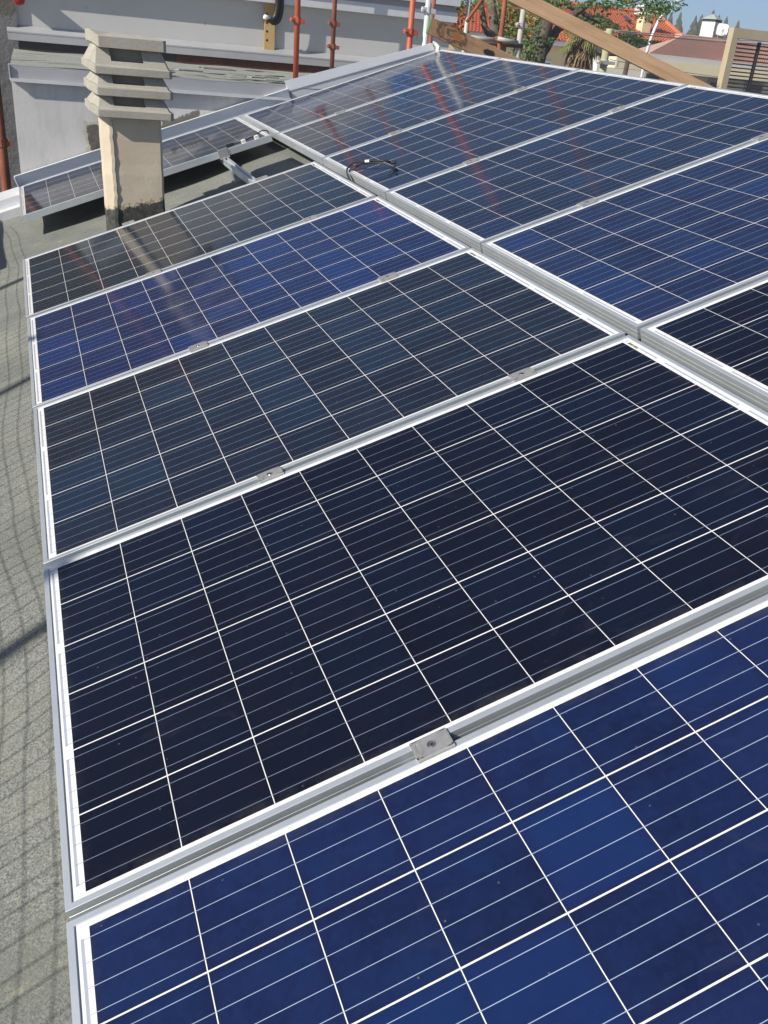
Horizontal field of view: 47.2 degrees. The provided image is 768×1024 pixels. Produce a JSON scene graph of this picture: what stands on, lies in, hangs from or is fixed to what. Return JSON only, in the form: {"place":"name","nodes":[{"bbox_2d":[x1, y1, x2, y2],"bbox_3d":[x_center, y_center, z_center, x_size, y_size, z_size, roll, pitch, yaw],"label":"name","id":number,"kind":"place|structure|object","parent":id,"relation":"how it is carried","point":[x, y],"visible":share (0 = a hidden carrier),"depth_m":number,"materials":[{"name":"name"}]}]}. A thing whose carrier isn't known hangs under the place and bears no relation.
{"place":"outdoors","nodes":[
{"label":"outdoors","id":0,"kind":"place"},
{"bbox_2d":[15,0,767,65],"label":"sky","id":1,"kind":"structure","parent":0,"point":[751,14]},
{"bbox_2d":[668,12,673,25],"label":"poplar","id":2,"kind":"object","parent":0,"point":[670,19],"visible":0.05,"depth_m":88.69,"materials":[{"name":"green plant"}]},
{"bbox_2d":[720,16,728,38],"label":"poplar","id":3,"kind":"object","parent":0,"point":[725,22],"visible":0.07,"depth_m":91.07,"materials":[{"name":"green plant"}]},
{"label":"ground","id":4,"kind":"structure","parent":0,"visible":0},
{"bbox_2d":[0,85,12,191],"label":"scaffold pole","id":5,"kind":"object","parent":4,"relation":"on","point":[5,143],"visible":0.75,"depth_m":6.69,"materials":[{"name":"red metal"}]},
{"bbox_2d":[0,0,20,191],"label":"raw wall","id":6,"kind":"structure","parent":4,"relation":"on","point":[8,18],"depth_m":8.62,"materials":[{"name":"grey concrete"}]},
{"bbox_2d":[7,0,460,173],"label":"neighbour building","id":7,"kind":"structure","parent":4,"relation":"on","point":[217,56],"depth_m":8.68,"materials":[{"name":"white paint"}]},
{"bbox_2d":[14,0,24,4],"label":"red tube end","id":8,"kind":"object","parent":7,"relation":"hanging from","point":[19,2],"visible":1,"depth_m":7.88,"materials":[{"name":"plastic"}]},
{"bbox_2d":[264,2,274,49],"bbox_3d":[-1.190,-5.117,9.151,0.111,0.560,0.020,-5,29,-20],"label":"perforated strap","id":9,"kind":"object","parent":7,"relation":"attached to","point":[269,34],"visible":0.88,"depth_m":9.19,"materials":[{"name":"yellow paint"}]},
{"bbox_2d":[263,0,279,22],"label":"hose","id":10,"kind":"object","parent":7,"relation":"hanging from","point":[272,19],"visible":1,"depth_m":9.01,"materials":[{"name":"black rubber"}]},
{"bbox_2d":[270,0,283,24],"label":"hose","id":11,"kind":"object","parent":7,"relation":"hanging from","point":[278,20],"visible":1,"depth_m":9.04,"materials":[{"name":"black rubber"}]},
{"bbox_2d":[289,0,305,78],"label":"scaffold pole","id":12,"kind":"object","parent":7,"relation":"on","point":[297,20],"visible":0.84,"depth_m":7.50,"materials":[{"name":"red metal"}]},
{"bbox_2d":[326,0,340,68],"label":"scaffold pole","id":13,"kind":"object","parent":7,"relation":"on","point":[334,24],"visible":0.91,"depth_m":9.15,"materials":[{"name":"red metal"}]},
{"bbox_2d":[465,0,483,22],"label":"scaffold brace","id":14,"kind":"object","parent":7,"relation":"attached to","point":[474,10],"visible":1,"depth_m":9.14,"materials":[{"name":"metal"}]},
{"bbox_2d":[426,17,523,60],"bbox_3d":[1.003,-3.940,7.641,1.434,0.125,0.031,10,20,-27],"label":"timber plank","id":15,"kind":"object","parent":7,"relation":"on","point":[451,35],"visible":0.48,"depth_m":7.45,"materials":[{"name":"brown wood"}]},
{"bbox_2d":[506,0,714,87],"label":"timber plank","id":16,"kind":"object","parent":7,"relation":"on","point":[590,33],"visible":0.67,"depth_m":7.61,"materials":[{"name":"brown wood"}]},
{"bbox_2d":[0,41,766,1023],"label":"house","id":17,"kind":"structure","parent":4,"relation":"on","point":[34,969],"depth_m":2.31,"materials":[{"name":"stone"}]},
{"bbox_2d":[81,29,173,230],"bbox_3d":[-1.391,-1.945,4.837,0.431,1.222,0.375,-5,29,-20],"label":"chimney","id":18,"kind":"object","parent":17,"relation":"on","point":[126,85],"visible":0.88,"depth_m":4.62,"materials":[{"name":"concrete"}]},
{"bbox_2d":[217,158,255,183],"bbox_3d":[-0.133,-1.014,3.644,0.060,0.114,7.020,-23,35,-10],"label":"mounting rail","id":19,"kind":"object","parent":17,"relation":"attached to","point":[238,173],"visible":0.08,"depth_m":5.38,"materials":[{"name":"metal"}]},
{"bbox_2d":[19,117,272,222],"bbox_3d":[-1.650,-2.350,5.958,1.650,0.042,0.992,-22,35,-10],"label":"solar panel","id":20,"kind":"object","parent":19,"relation":"on","point":[60,192],"visible":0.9,"depth_m":5.83,"materials":[{"name":"glass"}]},
{"bbox_2d":[226,130,268,147],"bbox_3d":[-0.865,-2.409,5.684,0.319,0.116,0.072,-13,32,-31],"label":"cable","id":21,"kind":"object","parent":20,"relation":"attached to","point":[255,136],"visible":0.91,"depth_m":5.66,"materials":[{"name":"black rubber"}]},
{"bbox_2d":[22,161,375,318],"bbox_3d":[-0.957,-1.373,4.334,1.650,0.042,0.992,-22,35,-10],"label":"solar panel","id":22,"kind":"object","parent":19,"relation":"on","point":[104,261],"visible":0.86,"depth_m":4.26,"materials":[{"name":"glass"}]},
{"bbox_2d":[217,147,229,159],"bbox_3d":[-1.026,-2.294,5.633,0.064,0.054,0.040,-22,35,-10],"label":"end clamp","id":23,"kind":"object","parent":19,"relation":"attached to","point":[223,153],"visible":1,"depth_m":5.63,"materials":[{"name":"metal"}]},
{"bbox_2d":[27,196,469,407],"bbox_3d":[-0.602,-0.886,3.514,1.650,0.041,0.992,-23,35,-10],"label":"solar panel","id":24,"kind":"object","parent":19,"relation":"on","point":[100,338],"visible":0.89,"depth_m":3.44,"materials":[{"name":"glass"}]},
{"bbox_2d":[255,175,267,180],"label":"clamp","id":25,"kind":"object","parent":19,"relation":"attached to","point":[261,177],"visible":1,"depth_m":4.81,"materials":[{"name":"metal"}]},
{"bbox_2d":[302,214,317,221],"bbox_3d":[-0.332,-1.320,4.003,0.066,0.041,0.043,-23,35,-10],"label":"clamp","id":26,"kind":"object","parent":19,"relation":"attached to","point":[310,218],"visible":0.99,"depth_m":3.98,"materials":[{"name":"metal"}]},
{"bbox_2d":[33,248,624,566],"bbox_3d":[-0.252,-0.407,2.707,1.650,0.041,0.992,-23,35,-10],"label":"solar panel","id":27,"kind":"object","parent":19,"relation":"on","point":[123,455],"visible":0.88,"depth_m":2.60,"materials":[{"name":"glass"}]},
{"bbox_2d":[377,272,397,281],"bbox_3d":[0.017,-0.837,3.191,0.066,0.041,0.043,-23,35,-10],"label":"clamp","id":28,"kind":"object","parent":19,"relation":"attached to","point":[387,276],"visible":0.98,"depth_m":3.17,"materials":[{"name":"metal"}]},
{"bbox_2d":[43,335,767,919],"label":"solar panel","id":29,"kind":"object","parent":19,"relation":"on","point":[235,667],"visible":0.94,"depth_m":1.75,"materials":[{"name":"glass"}]},
{"bbox_2d":[66,594,767,1023],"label":"solar panel","id":30,"kind":"object","parent":19,"relation":"on","point":[592,850],"visible":1,"depth_m":1.24,"materials":[{"name":"glass"}]},
{"bbox_2d":[507,367,536,381],"bbox_3d":[0.376,-0.358,2.380,0.066,0.041,0.043,-23,35,-10],"label":"clamp","id":31,"kind":"object","parent":19,"relation":"attached to","point":[522,374],"visible":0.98,"depth_m":2.37,"materials":[{"name":"metal"}]},
{"label":"rail","id":32,"kind":"object","parent":17,"relation":"attached to","visible":0},
{"bbox_2d":[122,220,134,225],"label":"clamp","id":33,"kind":"object","parent":32,"relation":"attached to","point":[128,222],"visible":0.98,"depth_m":4.68,"materials":[{"name":"metal"}]},
{"bbox_2d":[146,269,160,276],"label":"clamp","id":34,"kind":"object","parent":32,"relation":"attached to","point":[153,272],"visible":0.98,"depth_m":3.86,"materials":[{"name":"metal"}]},
{"bbox_2d":[188,341,207,351],"bbox_3d":[-0.643,-0.563,3.070,0.066,0.041,0.043,-23,35,-10],"label":"clamp","id":35,"kind":"object","parent":32,"relation":"attached to","point":[197,346],"visible":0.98,"depth_m":3.05,"materials":[{"name":"metal"}]},
{"bbox_2d":[256,466,283,483],"bbox_3d":[-0.287,-0.083,2.259,0.066,0.041,0.043,-23,35,-10],"label":"clamp","id":36,"kind":"object","parent":32,"relation":"attached to","point":[270,474],"visible":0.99,"depth_m":2.24,"materials":[{"name":"metal"}]},
{"bbox_2d":[409,728,455,762],"bbox_3d":[0.082,0.394,1.448,0.066,0.041,0.043,-23,35,-10],"label":"clamp","id":37,"kind":"object","parent":32,"relation":"attached to","point":[429,746],"visible":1,"depth_m":1.43,"materials":[{"name":"metal"}]},
{"bbox_3d":[0.438,-1.574,4.198,0.060,0.114,6.020,-23,35,-10],"label":"rail","id":38,"kind":"object","parent":17,"relation":"attached to","visible":0},
{"bbox_2d":[242,49,500,139],"bbox_3d":[-0.120,-2.990,6.245,1.650,0.040,0.992,-23,35,-10],"label":"solar panel","id":39,"kind":"object","parent":38,"relation":"on","point":[274,120],"visible":0.9,"depth_m":6.20,"materials":[{"name":"glass"}]},
{"bbox_2d":[388,130,400,134],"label":"clamp","id":40,"kind":"object","parent":38,"relation":"attached to","point":[393,132],"visible":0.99,"depth_m":4.94,"materials":[{"name":"metal"}]},
{"bbox_2d":[277,58,578,164],"bbox_3d":[0.232,-2.506,5.435,1.650,0.040,0.992,-23,35,-10],"label":"solar panel","id":41,"kind":"object","parent":38,"relation":"attached to","point":[318,140],"visible":0.94,"depth_m":5.38,"materials":[{"name":"glass"}]},
{"bbox_2d":[463,158,478,163],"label":"clamp","id":42,"kind":"object","parent":38,"relation":"attached to","point":[470,160],"visible":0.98,"depth_m":4.13,"materials":[{"name":"metal"}]},
{"bbox_2d":[322,69,687,199],"bbox_3d":[0.584,-2.023,4.624,1.650,0.040,0.992,-23,35,-10],"label":"solar panel","id":43,"kind":"object","parent":38,"relation":"on","point":[459,138],"visible":0.93,"depth_m":4.56,"materials":[{"name":"glass"}]},
{"bbox_2d":[346,160,396,182],"bbox_3d":[-0.061,-1.698,4.434,0.344,0.158,0.090,21,31,28],"label":"cable","id":44,"kind":"object","parent":43,"relation":"on","point":[377,162],"visible":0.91,"depth_m":4.40,"materials":[{"name":"black rubber"}]},
{"bbox_2d":[386,84,767,252],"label":"solar panel","id":45,"kind":"object","parent":38,"relation":"on","point":[476,204],"visible":0.94,"depth_m":3.75,"materials":[{"name":"glass"}]},
{"bbox_2d":[577,198,597,206],"bbox_3d":[0.774,-1.160,3.344,0.066,0.041,0.043,-23,35,-10],"label":"clamp","id":46,"kind":"object","parent":38,"relation":"attached to","point":[587,202],"visible":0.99,"depth_m":3.33,"materials":[{"name":"metal"}]},
{"bbox_2d":[481,138,767,338],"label":"solar panel","id":47,"kind":"object","parent":38,"relation":"attached to","point":[632,261],"visible":0.98,"depth_m":2.93,"materials":[{"name":"glass"}]},
{"bbox_2d":[640,277,767,411],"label":"solar panel","id":48,"kind":"object","parent":38,"relation":"on","point":[722,340],"visible":1,"depth_m":2.32,"materials":[{"name":"glass"}]},
{"bbox_3d":[1.165,-1.881,4.330,0.060,0.114,6.020,-23,35,-10],"label":"rail","id":49,"kind":"object","parent":17,"relation":"attached to","visible":0},
{"bbox_2d":[608,106,623,112],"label":"clamp","id":50,"kind":"object","parent":49,"relation":"attached to","point":[616,109],"visible":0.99,"depth_m":4.27,"materials":[{"name":"metal"}]},
{"bbox_2d":[751,133,767,140],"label":"clamp","id":51,"kind":"object","parent":49,"relation":"attached to","point":[761,137],"visible":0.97,"depth_m":3.46,"materials":[{"name":"metal"}]},
{"bbox_2d":[402,0,418,49],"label":"scaffold pole","id":52,"kind":"object","parent":4,"relation":"on","point":[410,32],"visible":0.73,"depth_m":7.45,"materials":[{"name":"red metal"}]},
{"bbox_2d":[420,0,435,45],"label":"scaffold pole","id":53,"kind":"object","parent":4,"relation":"on","point":[427,10],"visible":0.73,"depth_m":7.46,"materials":[{"name":"metal"}]},
{"bbox_2d":[428,0,435,43],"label":"scaffold pole","id":54,"kind":"object","parent":4,"relation":"on","point":[432,15],"depth_m":7.99,"materials":[{"name":"metal"}]},
{"bbox_2d":[462,0,470,52],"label":"scaffold pole","id":55,"kind":"object","parent":4,"relation":"on","point":[467,14],"depth_m":9.71,"materials":[{"name":"white metal"}]},
{"bbox_2d":[451,0,538,51],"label":"tree","id":56,"kind":"object","parent":4,"relation":"on","point":[494,8],"visible":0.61,"depth_m":12.47,"materials":[{"name":"green plant"}]},
{"bbox_2d":[494,0,506,49],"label":"scaffold pole","id":57,"kind":"object","parent":4,"relation":"on","point":[502,21],"visible":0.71,"depth_m":8.91,"materials":[{"name":"red metal"}]},
{"bbox_2d":[471,35,502,42],"bbox_3d":[0.989,-4.849,9.015,0.492,0.051,0.048,-5,29,-20],"label":"scaffold brace","id":58,"kind":"object","parent":57,"relation":"attached to","point":[487,39],"visible":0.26,"depth_m":9.02,"materials":[{"name":"white metal"}]},
{"bbox_2d":[497,36,518,44],"bbox_3d":[1.260,-4.805,8.968,0.236,0.058,0.040,-5,29,-20],"label":"scaffold brace","id":59,"kind":"object","parent":57,"relation":"attached to","point":[507,40],"visible":1,"depth_m":8.96,"materials":[{"name":"white metal"}]},
{"bbox_2d":[515,9,527,57],"bbox_3d":[1.346,-3.606,10.440,0.133,4.112,0.086,-5,29,-20],"label":"scaffold pole","id":60,"kind":"object","parent":4,"relation":"on","point":[521,24],"visible":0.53,"depth_m":9.58,"materials":[{"name":"white metal"}]},
{"bbox_2d":[486,42,522,48],"bbox_3d":[1.151,-4.991,9.367,0.727,0.048,0.044,-5,29,-20],"label":"scaffold brace","id":61,"kind":"object","parent":60,"relation":"attached to","point":[505,44],"visible":0.5,"depth_m":9.42,"materials":[{"name":"metal"}]},
{"bbox_2d":[448,0,682,66],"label":"tiled house","id":62,"kind":"structure","parent":4,"relation":"on","point":[623,20],"depth_m":34.70,"materials":[{"name":"orange tile"}]},
{"bbox_2d":[555,18,610,69],"bbox_3d":[3.756,-7.516,17.974,1.121,4.589,1.145,27,34,36],"label":"palm tree","id":63,"kind":"object","parent":4,"relation":"on","point":[585,55],"visible":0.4,"depth_m":17.13,"materials":[{"name":"green plant"}]},
{"bbox_2d":[508,0,687,63],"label":"tree","id":64,"kind":"object","parent":4,"relation":"on","point":[544,35],"visible":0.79,"depth_m":13.91,"materials":[{"name":"green plant"}]},
{"bbox_2d":[577,10,619,45],"bbox_3d":[4.500,-8.729,20.151,0.908,4.890,1.401,-5,29,-20],"label":"bush","id":65,"kind":"object","parent":4,"relation":"on","point":[604,19],"visible":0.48,"depth_m":19.05,"materials":[{"name":"green plant"}]},
{"bbox_2d":[596,28,618,71],"bbox_3d":[3.239,-5.360,14.105,0.340,4.196,0.193,-5,29,-20],"label":"utility post","id":66,"kind":"object","parent":4,"relation":"on","point":[603,62],"visible":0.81,"depth_m":13.31,"materials":[{"name":"beige concrete"}]},
{"bbox_2d":[613,30,761,41],"bbox_3d":[6.450,-8.397,15.607,8.101,0.379,0.014,-18,35,-38],"label":"overhead cable","id":67,"kind":"object","parent":66,"relation":"attached to","point":[680,35],"visible":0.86,"depth_m":14.26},
{"bbox_2d":[610,59,767,81],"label":"overhead cable","id":68,"kind":"object","parent":66,"relation":"attached to","point":[691,73],"visible":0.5,"depth_m":17.63,"materials":[{"name":"black"}]},
{"bbox_2d":[613,31,767,44],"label":"overhead cable","id":69,"kind":"object","parent":66,"relation":"attached to","point":[681,38],"visible":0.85,"depth_m":14.28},
{"bbox_2d":[613,25,651,74],"bbox_3d":[4.666,-7.386,17.986,0.710,4.498,1.389,-5,29,-20],"label":"tree","id":70,"kind":"object","parent":4,"relation":"on","point":[631,39],"visible":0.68,"depth_m":17.03,"materials":[{"name":"green plant"}]},
{"bbox_2d":[640,0,683,76],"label":"curved lamp post","id":71,"kind":"object","parent":4,"relation":"on","point":[648,47],"visible":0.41,"depth_m":18.56,"materials":[{"name":"metal"}]},
{"bbox_2d":[567,14,767,93],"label":"red roof house","id":72,"kind":"structure","parent":4,"relation":"on","point":[703,58],"depth_m":25.39,"materials":[{"name":"tile"}]},
{"bbox_2d":[643,71,659,79],"bbox_3d":[7.524,-11.864,25.063,0.556,1.270,0.079,-5,29,-20],"label":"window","id":73,"kind":"structure","parent":72,"relation":"in","point":[646,74],"depth_m":24.77,"materials":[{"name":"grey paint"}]},
{"bbox_2d":[707,79,717,87],"bbox_3d":[9.626,-11.987,25.856,0.572,1.270,0.079,-5,29,-20],"label":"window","id":74,"kind":"structure","parent":72,"relation":"in","point":[713,83],"depth_m":25.54,"materials":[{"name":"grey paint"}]},
{"bbox_2d":[716,23,728,37],"bbox_3d":[11.206,-15.774,29.361,0.340,0.935,0.317,-20,36,-40],"label":"satellite dish","id":75,"kind":"object","parent":72,"relation":"attached to","point":[722,29],"visible":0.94,"depth_m":29.25,"materials":[{"name":"white paint"}]},
{"bbox_2d":[743,82,763,92],"bbox_3d":[10.926,-12.130,26.310,0.667,1.270,0.079,-5,29,-20],"label":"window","id":76,"kind":"structure","parent":72,"relation":"in","point":[745,86],"depth_m":26.06,"materials":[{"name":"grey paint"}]},
{"bbox_2d":[675,12,682,32],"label":"poplar","id":77,"kind":"object","parent":4,"relation":"on","point":[678,26],"visible":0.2,"depth_m":89.15,"materials":[{"name":"green plant"}]},
{"bbox_2d":[687,15,697,34],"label":"poplar","id":78,"kind":"object","parent":4,"relation":"on","point":[693,29],"visible":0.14,"depth_m":89.86,"materials":[{"name":"green plant"}]},
{"bbox_2d":[695,14,702,35],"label":"poplar","id":79,"kind":"object","parent":4,"relation":"on","point":[699,23],"visible":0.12,"depth_m":89.94,"materials":[{"name":"green plant"}]},
{"bbox_2d":[716,27,767,94],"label":"louvre frame","id":80,"kind":"object","parent":4,"relation":"on","point":[734,35],"visible":0.16,"depth_m":15.24,"materials":[{"name":"beige paint"}]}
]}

